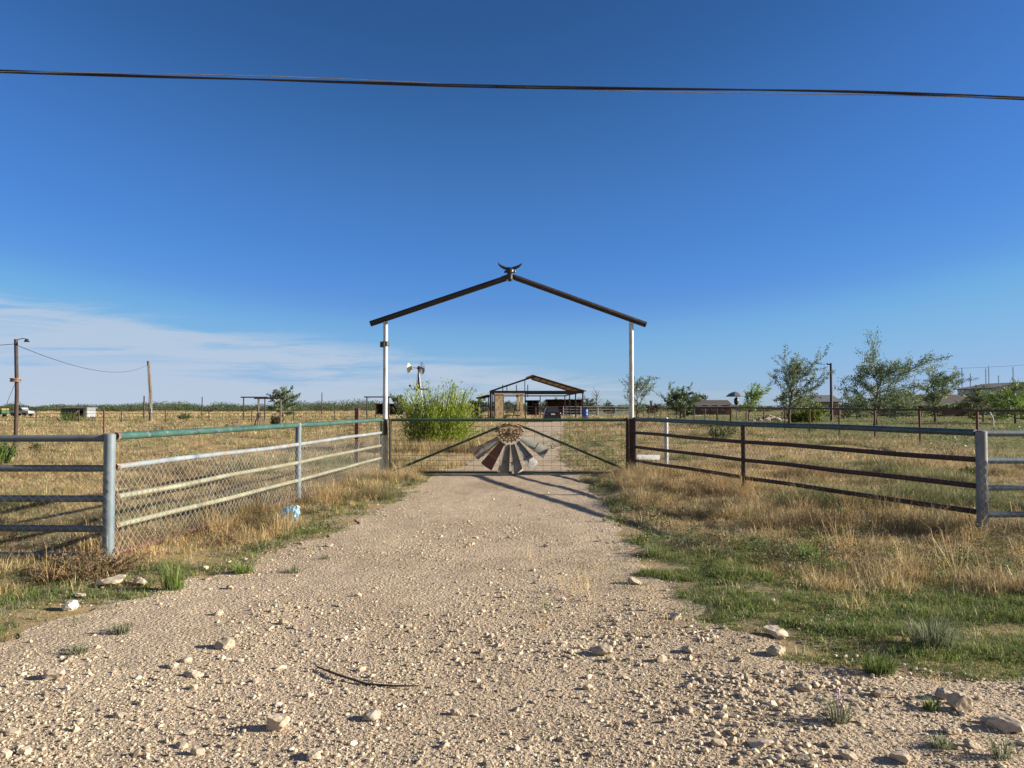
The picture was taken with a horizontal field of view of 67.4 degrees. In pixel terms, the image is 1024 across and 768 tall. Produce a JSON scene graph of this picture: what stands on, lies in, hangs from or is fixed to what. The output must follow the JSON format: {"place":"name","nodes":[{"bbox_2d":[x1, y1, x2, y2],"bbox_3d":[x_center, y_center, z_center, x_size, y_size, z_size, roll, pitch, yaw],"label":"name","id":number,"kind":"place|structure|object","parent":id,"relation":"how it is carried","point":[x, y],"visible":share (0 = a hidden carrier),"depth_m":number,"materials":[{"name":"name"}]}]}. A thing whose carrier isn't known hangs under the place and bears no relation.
{"place":"outdoors","nodes":[
{"label":"outdoors","id":0,"kind":"place"},
{"bbox_2d":[0,421,1023,767],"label":"road","id":1,"kind":"structure","parent":0,"point":[342,567],"depth_m":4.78,"materials":[{"name":"beige gravel"}]},
{"bbox_2d":[0,748,12,758],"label":"stone","id":2,"kind":"object","parent":1,"relation":"on","point":[5,753],"visible":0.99,"depth_m":3.47,"materials":[{"name":"stone"}]},
{"bbox_2d":[4,727,20,735],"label":"stone","id":3,"kind":"object","parent":1,"relation":"on","point":[11,731],"visible":1,"depth_m":3.74,"materials":[{"name":"stone"}]},
{"bbox_2d":[16,746,31,754],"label":"stone","id":4,"kind":"object","parent":1,"relation":"on","point":[25,750],"visible":1,"depth_m":3.51,"materials":[{"name":"stone"}]},
{"bbox_2d":[42,668,64,679],"bbox_3d":[-2.695,1.715,4.541,0.126,0.061,0.099,0,-2,0],"label":"stone","id":5,"kind":"object","parent":1,"relation":"on","point":[51,673],"visible":0.98,"depth_m":4.51,"materials":[{"name":"stone"}]},
{"bbox_2d":[60,641,95,654],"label":"grass tuft","id":6,"kind":"object","parent":1,"relation":"on","point":[72,651],"visible":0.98,"depth_m":5.00,"materials":[{"name":"green plant"}]},
{"bbox_2d":[100,618,141,634],"bbox_3d":[-2.750,1.719,5.454,0.305,0.116,0.304,0,-2,0],"label":"grass tuft","id":7,"kind":"object","parent":1,"relation":"on","point":[122,629],"visible":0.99,"depth_m":5.42,"materials":[{"name":"green plant"}]},
{"bbox_2d":[148,556,192,590],"bbox_3d":[-2.950,1.654,6.702,0.453,0.299,0.460,0,-2,0],"label":"grass tuft","id":8,"kind":"object","parent":1,"relation":"on","point":[170,579],"visible":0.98,"depth_m":6.67,"materials":[{"name":"green plant"}]},
{"bbox_2d":[183,670,202,677],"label":"stone","id":9,"kind":"object","parent":1,"relation":"on","point":[192,673],"visible":1,"depth_m":4.54,"materials":[{"name":"stone"}]},
{"bbox_2d":[190,747,205,755],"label":"stone","id":10,"kind":"object","parent":1,"relation":"on","point":[197,751],"visible":1,"depth_m":3.51,"materials":[{"name":"stone"}]},
{"bbox_2d":[214,636,234,649],"bbox_3d":[-1.923,1.731,5.121,0.114,0.096,0.116,-1,-2,36],"label":"stone","id":11,"kind":"object","parent":1,"relation":"on","point":[224,642],"visible":0.94,"depth_m":5.10,"materials":[{"name":"stone"}]},
{"bbox_2d":[227,558,254,574],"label":"grass tuft","id":12,"kind":"object","parent":1,"relation":"on","point":[241,568],"visible":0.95,"depth_m":7.41,"materials":[{"name":"green plant"}]},
{"bbox_2d":[266,713,289,730],"bbox_3d":[-1.154,1.676,3.791,0.118,0.095,0.081,-1,-2,17],"label":"stone","id":13,"kind":"object","parent":1,"relation":"on","point":[277,721],"visible":0.94,"depth_m":3.76,"materials":[{"name":"stone"}]},
{"bbox_2d":[306,747,322,759],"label":"stone","id":14,"kind":"object","parent":1,"relation":"on","point":[313,753],"visible":1,"depth_m":3.45,"materials":[{"name":"stone"}]},
{"bbox_2d":[314,663,418,686],"bbox_3d":[-0.896,1.716,4.501,0.805,0.038,0.094,-1,-2,30],"label":"stick","id":15,"kind":"object","parent":1,"relation":"on","point":[353,679],"visible":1,"depth_m":4.44,"materials":[{"name":"brown wood"}]},
{"bbox_2d":[363,710,380,720],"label":"stone","id":16,"kind":"object","parent":1,"relation":"on","point":[371,715],"visible":0.99,"depth_m":3.89,"materials":[{"name":"stone"}]},
{"bbox_2d":[542,407,561,421],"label":"parked car","id":17,"kind":"object","parent":1,"relation":"on","point":[552,412],"visible":0.59,"depth_m":82.16,"materials":[{"name":"paint"}]},
{"bbox_2d":[591,644,612,654],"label":"stone","id":18,"kind":"object","parent":1,"relation":"on","point":[602,649],"visible":0.98,"depth_m":4.92,"materials":[{"name":"stone"}]},
{"bbox_2d":[679,705,693,713],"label":"stone","id":19,"kind":"object","parent":1,"relation":"on","point":[687,709],"visible":1,"depth_m":3.98,"materials":[{"name":"stone"}]},
{"bbox_2d":[710,738,726,746],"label":"stone","id":20,"kind":"object","parent":1,"relation":"on","point":[718,742],"visible":1,"depth_m":3.60,"materials":[{"name":"stone"}]},
{"bbox_2d":[747,738,773,749],"bbox_3d":[1.169,1.689,3.613,0.118,0.037,0.098,0,-2,0],"label":"stone","id":21,"kind":"object","parent":1,"relation":"on","point":[760,743],"visible":1,"depth_m":3.59,"materials":[{"name":"stone"}]},
{"bbox_2d":[766,645,785,655],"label":"stone","id":22,"kind":"object","parent":1,"relation":"on","point":[774,650],"visible":0.95,"depth_m":4.90,"materials":[{"name":"stone"}]},
{"bbox_2d":[795,754,809,763],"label":"stone","id":23,"kind":"object","parent":1,"relation":"on","point":[802,758],"visible":0.95,"depth_m":3.42,"materials":[{"name":"stone"}]},
{"bbox_2d":[795,682,811,691],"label":"stone","id":24,"kind":"object","parent":1,"relation":"on","point":[804,686],"visible":1,"depth_m":4.29,"materials":[{"name":"stone"}]},
{"bbox_2d":[797,689,871,724],"bbox_3d":[1.617,1.621,3.869,0.423,0.181,0.350,-1,-2,24],"label":"weed","id":25,"kind":"object","parent":1,"relation":"on","point":[840,717],"visible":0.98,"depth_m":3.87,"materials":[{"name":"green plant"}]},
{"bbox_2d":[838,749,857,760],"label":"stone","id":26,"kind":"object","parent":1,"relation":"on","point":[847,754],"visible":1,"depth_m":3.47,"materials":[{"name":"stone"}]},
{"bbox_2d":[870,688,886,697],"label":"stone","id":27,"kind":"object","parent":1,"relation":"on","point":[879,693],"visible":1,"depth_m":4.20,"materials":[{"name":"stone"}]},
{"bbox_2d":[889,750,911,764],"bbox_3d":[1.749,1.680,3.454,0.074,0.049,0.087,2,-2,-42],"label":"stone","id":28,"kind":"object","parent":1,"relation":"on","point":[902,757],"visible":1,"depth_m":3.43,"materials":[{"name":"stone"}]},
{"bbox_2d":[918,693,949,711],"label":"grass tuft","id":29,"kind":"object","parent":1,"relation":"on","point":[928,705],"visible":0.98,"depth_m":4.02,"materials":[{"name":"green plant"}]},
{"bbox_2d":[919,731,962,751],"bbox_3d":[1.991,1.664,3.575,0.251,0.074,0.214,0,-2,0],"label":"grass tuft","id":30,"kind":"object","parent":1,"relation":"on","point":[945,746],"visible":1,"depth_m":3.57,"materials":[{"name":"green plant"}]},
{"bbox_2d":[934,687,950,699],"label":"stone","id":31,"kind":"object","parent":1,"relation":"on","point":[942,692],"visible":0.75,"depth_m":4.15,"materials":[{"name":"stone"}]},
{"bbox_2d":[940,724,961,734],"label":"stone","id":32,"kind":"object","parent":1,"relation":"on","point":[951,729],"visible":1,"depth_m":3.71,"materials":[{"name":"stone"}]},
{"bbox_2d":[946,693,972,712],"bbox_3d":[2.343,1.670,4.016,0.136,0.116,0.072,0,-2,0],"label":"stone","id":33,"kind":"object","parent":1,"relation":"on","point":[960,701],"visible":0.91,"depth_m":3.99,"materials":[{"name":"stone"}]},
{"bbox_2d":[962,739,981,748],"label":"stone","id":34,"kind":"object","parent":1,"relation":"on","point":[970,743],"visible":1,"depth_m":3.56,"materials":[{"name":"stone"}]},
{"bbox_2d":[972,728,1022,760],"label":"weed","id":35,"kind":"object","parent":1,"relation":"on","point":[998,754],"visible":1,"depth_m":3.46,"materials":[{"name":"green plant"}]},
{"bbox_2d":[986,714,1023,732],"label":"stone","id":36,"kind":"object","parent":1,"relation":"on","point":[1004,723],"visible":0.98,"depth_m":3.76,"materials":[{"name":"stone"}]},
{"bbox_2d":[0,407,1023,682],"bbox_3d":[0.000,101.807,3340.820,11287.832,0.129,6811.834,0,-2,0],"label":"ground","id":37,"kind":"structure","parent":0,"point":[792,647],"depth_m":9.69,"materials":[{"name":"brown plant"}]},
{"bbox_2d":[0,442,16,463],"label":"field shrub","id":38,"kind":"object","parent":37,"relation":"on","point":[5,458],"visible":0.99,"depth_m":21.24,"materials":[{"name":"green plant"}]},
{"bbox_2d":[9,338,29,446],"bbox_3d":[-19.893,0.483,30.999,0.728,4.695,0.423,0,-2,0],"label":"lamp pole","id":39,"kind":"object","parent":37,"relation":"on","point":[16,379],"visible":0.98,"depth_m":30.95,"materials":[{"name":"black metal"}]},
{"bbox_2d":[9,408,34,415],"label":"pickup truck","id":40,"kind":"object","parent":37,"relation":"on","point":[24,410],"visible":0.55,"depth_m":127.08,"materials":[{"name":"white metal"}]},
{"bbox_2d":[0,435,108,559],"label":"pipe fence","id":41,"kind":"object","parent":37,"relation":"on","point":[52,498],"visible":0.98,"depth_m":8.05,"materials":[{"name":"metal"}]},
{"bbox_2d":[61,600,78,610],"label":"stone","id":42,"kind":"object","parent":37,"relation":"on","point":[69,605],"visible":1,"depth_m":6.00,"materials":[{"name":"stone"}]},
{"bbox_2d":[56,410,88,421],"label":"field shrub","id":43,"kind":"object","parent":37,"relation":"on","point":[73,418],"visible":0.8,"depth_m":79.70,"materials":[{"name":"green plant"}]},
{"bbox_2d":[61,408,95,417],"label":"shed","id":44,"kind":"structure","parent":37,"relation":"on","point":[81,410],"depth_m":112.14,"materials":[{"name":"white metal"}]},
{"bbox_2d":[21,548,158,582],"bbox_3d":[-3.989,1.692,7.222,1.117,0.256,1.165,0,-2,0],"label":"dead weed mound","id":45,"kind":"object","parent":37,"relation":"on","point":[83,558],"visible":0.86,"depth_m":7.19,"materials":[{"name":"brown plant"}]},
{"bbox_2d":[94,574,125,586],"bbox_3d":[-3.569,1.756,6.826,0.259,0.099,0.222,0,-2,0],"label":"stone","id":46,"kind":"object","parent":37,"relation":"on","point":[115,580],"visible":0.94,"depth_m":6.76,"materials":[{"name":"stone"}]},
{"bbox_2d":[147,361,151,420],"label":"utility pole","id":47,"kind":"object","parent":37,"relation":"on","point":[149,389],"visible":0.91,"depth_m":84.87,"materials":[{"name":"brown wood"}]},
{"bbox_2d":[0,409,375,422],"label":"field fence","id":48,"kind":"object","parent":37,"relation":"on","point":[208,413],"visible":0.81,"depth_m":77.13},
{"bbox_2d":[102,418,387,559],"bbox_3d":[-3.590,1.448,13.013,0.218,1.595,10.099,0,-2,7],"label":"pipe fence","id":49,"kind":"object","parent":37,"relation":"on","point":[109,523],"visible":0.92,"depth_m":9.99,"materials":[{"name":"metal"}]},
{"bbox_2d":[254,397,284,424],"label":"pipe gateway","id":50,"kind":"object","parent":37,"relation":"on","point":[258,413],"visible":0.77,"depth_m":61.92,"materials":[{"name":"brown metal"}]},
{"bbox_2d":[266,385,300,415],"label":"elm tree","id":51,"kind":"object","parent":37,"relation":"on","point":[285,402],"visible":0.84,"depth_m":117.55,"materials":[{"name":"green plant"}]},
{"bbox_2d":[278,505,299,523],"bbox_3d":[-2.985,1.762,10.269,0.302,0.286,0.161,0,-2,0],"label":"plastic bag","id":52,"kind":"object","parent":37,"relation":"on","point":[286,510],"visible":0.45,"depth_m":10.21,"materials":[{"name":"plastic"}]},
{"bbox_2d":[354,408,358,465],"bbox_3d":[-4.134,1.526,20.463,0.105,1.777,0.105,0,-2,0],"label":"steel post","id":53,"kind":"object","parent":37,"relation":"on","point":[356,424],"visible":0.52,"depth_m":20.42,"materials":[{"name":"metal"}]},
{"bbox_2d":[364,396,390,418],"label":"pipe gateway","id":54,"kind":"object","parent":37,"relation":"on","point":[366,397],"visible":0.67,"depth_m":94.95,"materials":[{"name":"grey metal"}]},
{"bbox_2d":[376,404,405,414],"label":"yard shed","id":55,"kind":"structure","parent":37,"relation":"on","point":[379,408],"depth_m":153.37,"materials":[{"name":"brown wood"}]},
{"bbox_2d":[389,393,406,415],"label":"elm tree","id":56,"kind":"object","parent":37,"relation":"on","point":[394,398],"visible":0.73,"depth_m":139.60,"materials":[{"name":"green plant"}]},
{"bbox_2d":[407,362,427,413],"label":"windmill","id":57,"kind":"object","parent":37,"relation":"on","point":[420,369],"visible":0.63,"depth_m":44.94,"materials":[{"name":"white metal"}]},
{"bbox_2d":[0,398,873,411],"bbox_3d":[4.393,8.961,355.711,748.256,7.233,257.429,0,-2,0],"label":"scrub","id":58,"kind":"object","parent":37,"relation":"on","point":[300,406],"visible":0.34,"depth_m":293.38,"materials":[{"name":"green plant"}]},
{"bbox_2d":[393,374,488,443],"bbox_3d":[-2.756,1.053,29.324,3.807,2.964,3.246,-1,-2,39],"label":"willow bush","id":59,"kind":"object","parent":37,"relation":"on","point":[436,429],"visible":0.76,"depth_m":29.02,"materials":[{"name":"green plant"}]},
{"bbox_2d":[489,400,519,412],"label":"shade tree","id":60,"kind":"object","parent":37,"relation":"on","point":[506,403],"visible":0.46,"depth_m":189.36,"materials":[{"name":"green plant"}]},
{"bbox_2d":[369,262,646,470],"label":"entrance arch","id":61,"kind":"structure","parent":37,"relation":"on","point":[509,276],"depth_m":18.08,"materials":[{"name":"white paint"}]},
{"bbox_2d":[389,418,628,473],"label":"ranch gate","id":62,"kind":"structure","parent":61,"relation":"attached to","point":[492,456],"depth_m":17.92,"materials":[{"name":"metal"}]},
{"bbox_2d":[494,393,524,417],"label":"stall frame","id":63,"kind":"object","parent":37,"relation":"on","point":[499,410],"visible":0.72,"depth_m":98.88,"materials":[{"name":"beige wood"}]},
{"bbox_2d":[0,411,1023,687],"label":"dry grass","id":64,"kind":"structure","parent":37,"relation":"on","point":[642,481],"depth_m":13.03,"materials":[{"name":"beige plant"}]},
{"bbox_2d":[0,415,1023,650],"bbox_3d":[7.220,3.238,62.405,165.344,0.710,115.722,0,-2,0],"label":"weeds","id":65,"kind":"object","parent":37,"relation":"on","point":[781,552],"visible":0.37,"depth_m":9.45,"materials":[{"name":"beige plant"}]},
{"bbox_2d":[526,400,539,414],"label":"yard shed","id":66,"kind":"structure","parent":37,"relation":"on","point":[532,403],"depth_m":156.83,"materials":[{"name":"red metal"}]},
{"bbox_2d":[490,375,585,417],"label":"open barn","id":67,"kind":"structure","parent":37,"relation":"on","point":[570,390],"depth_m":100.02,"materials":[{"name":"red metal"}]},
{"bbox_2d":[526,406,566,416],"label":"corral fence","id":68,"kind":"object","parent":37,"relation":"on","point":[535,409],"visible":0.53,"depth_m":117.91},
{"bbox_2d":[544,399,581,414],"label":"yard shed","id":69,"kind":"structure","parent":37,"relation":"on","point":[554,402],"depth_m":154.83,"materials":[{"name":"brown metal"}]},
{"bbox_2d":[581,397,598,413],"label":"shade tree","id":70,"kind":"object","parent":37,"relation":"on","point":[589,403],"visible":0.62,"depth_m":159.34,"materials":[{"name":"green plant"}]},
{"bbox_2d":[563,406,628,416],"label":"corral fence","id":71,"kind":"object","parent":37,"relation":"on","point":[598,409],"visible":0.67,"depth_m":127.88,"materials":[{"name":"metal"}]},
{"bbox_2d":[602,399,617,413],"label":"shade tree","id":72,"kind":"object","parent":37,"relation":"on","point":[608,405],"visible":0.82,"depth_m":164.54,"materials":[{"name":"green plant"}]},
{"bbox_2d":[618,374,660,417],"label":"elm tree","id":73,"kind":"object","parent":37,"relation":"on","point":[638,386],"visible":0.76,"depth_m":91.84,"materials":[{"name":"green plant"}]},
{"bbox_2d":[637,455,659,462],"bbox_3d":[3.818,2.116,21.665,0.855,0.270,0.082,1,-2,-28],"label":"board","id":74,"kind":"object","parent":37,"relation":"on","point":[657,457],"visible":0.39,"depth_m":21.67,"materials":[{"name":"white wood"}]},
{"bbox_2d":[644,400,661,412],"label":"shade tree","id":75,"kind":"object","parent":37,"relation":"on","point":[651,410],"visible":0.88,"depth_m":189.44,"materials":[{"name":"green plant"}]},
{"bbox_2d":[635,540,679,557],"bbox_3d":[1.550,1.743,8.232,0.620,0.225,0.547,1,-2,-22],"label":"weed","id":76,"kind":"object","parent":37,"relation":"on","point":[654,552],"visible":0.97,"depth_m":8.21,"materials":[{"name":"green plant"}]},
{"bbox_2d":[664,417,667,463],"bbox_3d":[3.770,1.601,18.760,0.100,1.576,0.097,0,-2,0],"label":"pipe post","id":77,"kind":"object","parent":37,"relation":"on","point":[665,443],"visible":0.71,"depth_m":18.73,"materials":[{"name":"white metal"}]},
{"bbox_2d":[656,382,703,418],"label":"elm tree","id":78,"kind":"object","parent":37,"relation":"on","point":[677,399],"visible":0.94,"depth_m":83.68,"materials":[{"name":"green plant"}]},
{"bbox_2d":[688,400,733,414],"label":"brown house","id":79,"kind":"structure","parent":37,"relation":"on","point":[713,404],"depth_m":159.90,"materials":[{"name":"brick"}]},
{"bbox_2d":[707,425,738,438],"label":"field shrub","id":80,"kind":"object","parent":37,"relation":"on","point":[715,431],"visible":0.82,"depth_m":37.75,"materials":[{"name":"green plant"}]},
{"bbox_2d":[726,392,743,418],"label":"patio umbrella","id":81,"kind":"object","parent":37,"relation":"on","point":[735,395],"visible":0.94,"depth_m":95.63,"materials":[{"name":"white fabric"}]},
{"bbox_2d":[742,380,771,421],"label":"elm tree","id":82,"kind":"object","parent":37,"relation":"on","point":[755,396],"visible":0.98,"depth_m":77.71,"materials":[{"name":"green plant"}]},
{"bbox_2d":[743,415,787,420],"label":"rubble heap","id":83,"kind":"object","parent":37,"relation":"on","point":[770,417],"visible":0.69,"depth_m":87.28,"materials":[{"name":"white stone"}]},
{"bbox_2d":[764,625,787,638],"bbox_3d":[1.841,1.732,5.349,0.130,0.073,0.158,1,-2,-22],"label":"stone","id":84,"kind":"object","parent":37,"relation":"on","point":[777,632],"visible":0.99,"depth_m":5.32,"materials":[{"name":"stone"}]},
{"bbox_2d":[766,343,835,422],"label":"elm tree","id":85,"kind":"object","parent":37,"relation":"on","point":[795,368],"visible":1,"depth_m":67.70,"materials":[{"name":"green plant"}]},
{"bbox_2d":[588,407,1023,441],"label":"paddock fence","id":86,"kind":"object","parent":37,"relation":"on","point":[920,410],"visible":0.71,"depth_m":39.65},
{"bbox_2d":[781,402,832,422],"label":"bush","id":87,"kind":"object","parent":37,"relation":"on","point":[802,415],"visible":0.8,"depth_m":79.35,"materials":[{"name":"green plant"}]},
{"bbox_2d":[793,538,821,561],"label":"grass tuft","id":88,"kind":"object","parent":37,"relation":"on","point":[802,551],"visible":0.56,"depth_m":7.94,"materials":[{"name":"green plant"}]},
{"bbox_2d":[629,417,988,537],"bbox_3d":[4.262,1.449,13.630,0.207,1.599,9.158,1,-2,-19],"label":"pipe fence","id":89,"kind":"object","parent":37,"relation":"on","point":[981,457],"visible":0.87,"depth_m":11.51,"materials":[{"name":"metal"}]},
{"bbox_2d":[784,393,837,415],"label":"shade tree","id":90,"kind":"object","parent":37,"relation":"on","point":[814,405],"visible":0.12,"depth_m":109.13,"materials":[{"name":"green plant"}]},
{"bbox_2d":[796,395,841,415],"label":"tan house","id":91,"kind":"structure","parent":37,"relation":"on","point":[825,399],"depth_m":144.96,"materials":[{"name":"grey"}]},
{"bbox_2d":[826,363,832,420],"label":"utility pole","id":92,"kind":"object","parent":37,"relation":"on","point":[831,398],"visible":0.91,"depth_m":87.90,"materials":[{"name":"wood"}]},
{"bbox_2d":[833,392,884,418],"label":"shade tree","id":93,"kind":"object","parent":37,"relation":"on","point":[859,415],"visible":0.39,"depth_m":104.53,"materials":[{"name":"green plant"}]},
{"bbox_2d":[849,646,907,675],"bbox_3d":[2.200,1.665,4.601,0.357,0.151,0.417,-1,-2,39],"label":"grass clump","id":94,"kind":"object","parent":37,"relation":"on","point":[871,666],"visible":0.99,"depth_m":4.59,"materials":[{"name":"green plant"}]},
{"bbox_2d":[832,326,956,425],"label":"elm tree","id":95,"kind":"object","parent":37,"relation":"on","point":[879,371],"visible":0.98,"depth_m":61.59,"materials":[{"name":"green plant"}]},
{"bbox_2d":[880,388,933,416],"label":"shade tree","id":96,"kind":"object","parent":37,"relation":"on","point":[902,404],"visible":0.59,"depth_m":117.54,"materials":[{"name":"green plant"}]},
{"bbox_2d":[871,395,974,416],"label":"ranch house","id":97,"kind":"structure","parent":37,"relation":"on","point":[950,399],"depth_m":128.28,"materials":[{"name":"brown brick"}]},
{"bbox_2d":[886,609,986,650],"bbox_3d":[2.776,1.610,5.051,0.697,0.271,0.694,-1,-2,30],"label":"grass clump","id":98,"kind":"object","parent":37,"relation":"on","point":[938,636],"visible":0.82,"depth_m":5.03,"materials":[{"name":"green plant"}]},
{"bbox_2d":[918,362,978,421],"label":"elm tree","id":99,"kind":"object","parent":37,"relation":"on","point":[930,397],"visible":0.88,"depth_m":83.67,"materials":[{"name":"green plant"}]},
{"bbox_2d":[953,396,983,417],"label":"shade tree","id":100,"kind":"object","parent":37,"relation":"on","point":[965,413],"visible":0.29,"depth_m":112.01,"materials":[{"name":"green plant"}]},
{"bbox_2d":[956,383,1016,421],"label":"elm tree","id":101,"kind":"object","parent":37,"relation":"on","point":[978,400],"visible":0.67,"depth_m":79.79,"materials":[{"name":"green plant"}]},
{"bbox_2d":[956,382,1023,414],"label":"gabled house","id":102,"kind":"structure","parent":37,"relation":"on","point":[987,389],"depth_m":152.43,"materials":[{"name":"grey"}]},
{"bbox_2d":[975,378,1023,423],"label":"elm tree","id":103,"kind":"object","parent":37,"relation":"on","point":[1006,395],"visible":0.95,"depth_m":71.79,"materials":[{"name":"green plant"}]},
{"bbox_2d":[980,431,1023,538],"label":"pipe fence","id":104,"kind":"object","parent":37,"relation":"on","point":[1016,487],"visible":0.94,"depth_m":9.34,"materials":[{"name":"metal"}]},
{"bbox_2d":[0,69,1023,99],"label":"overhead cable","id":105,"kind":"object","parent":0,"point":[600,88],"visible":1,"depth_m":9.31,"materials":[{"name":"metal"}]},
{"bbox_2d":[0,0,1023,406],"label":"sky","id":106,"kind":"structure","parent":0,"point":[236,239],"materials":[{"name":"blue"}]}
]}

